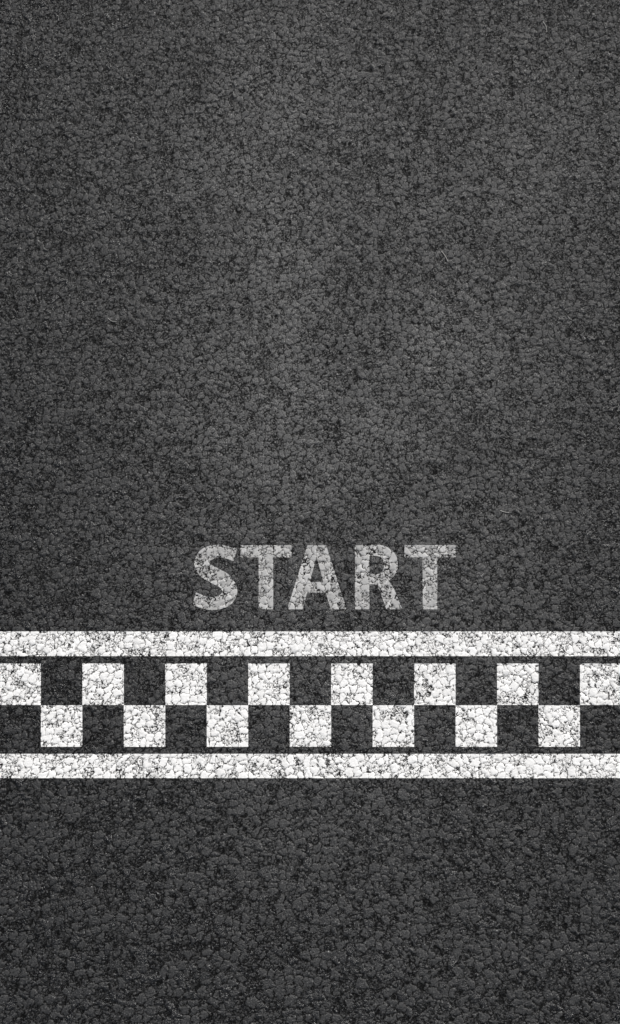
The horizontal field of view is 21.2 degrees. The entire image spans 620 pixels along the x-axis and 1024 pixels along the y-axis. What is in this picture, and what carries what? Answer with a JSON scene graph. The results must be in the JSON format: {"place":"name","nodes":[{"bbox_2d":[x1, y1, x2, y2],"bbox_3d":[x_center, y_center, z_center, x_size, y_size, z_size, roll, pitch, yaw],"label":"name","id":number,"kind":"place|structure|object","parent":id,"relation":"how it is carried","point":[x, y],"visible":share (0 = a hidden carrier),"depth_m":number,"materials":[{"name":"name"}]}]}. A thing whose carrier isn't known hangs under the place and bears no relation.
{"place":"outdoors","nodes":[
{"label":"outdoors","id":0,"kind":"place"},
{"bbox_2d":[0,0,619,1023],"bbox_3d":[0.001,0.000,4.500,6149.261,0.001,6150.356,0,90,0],"label":"asphalt road","id":1,"kind":"structure","parent":0,"point":[242,224],"depth_m":4.50,"materials":[{"name":"grey asphalt"}]},
{"bbox_2d":[0,631,619,777],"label":"checkered start line","id":2,"kind":"object","parent":1,"relation":"on","point":[354,761],"visible":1,"depth_m":4.50,"materials":[{"name":"white paint"}]},
{"bbox_2d":[193,545,455,609],"bbox_3d":[0.038,0.177,4.499,0.713,0.001,0.177,0,90,0],"label":"start lettering","id":3,"kind":"object","parent":1,"relation":"on","point":[431,603],"visible":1,"depth_m":4.50,"materials":[{"name":"paint"}]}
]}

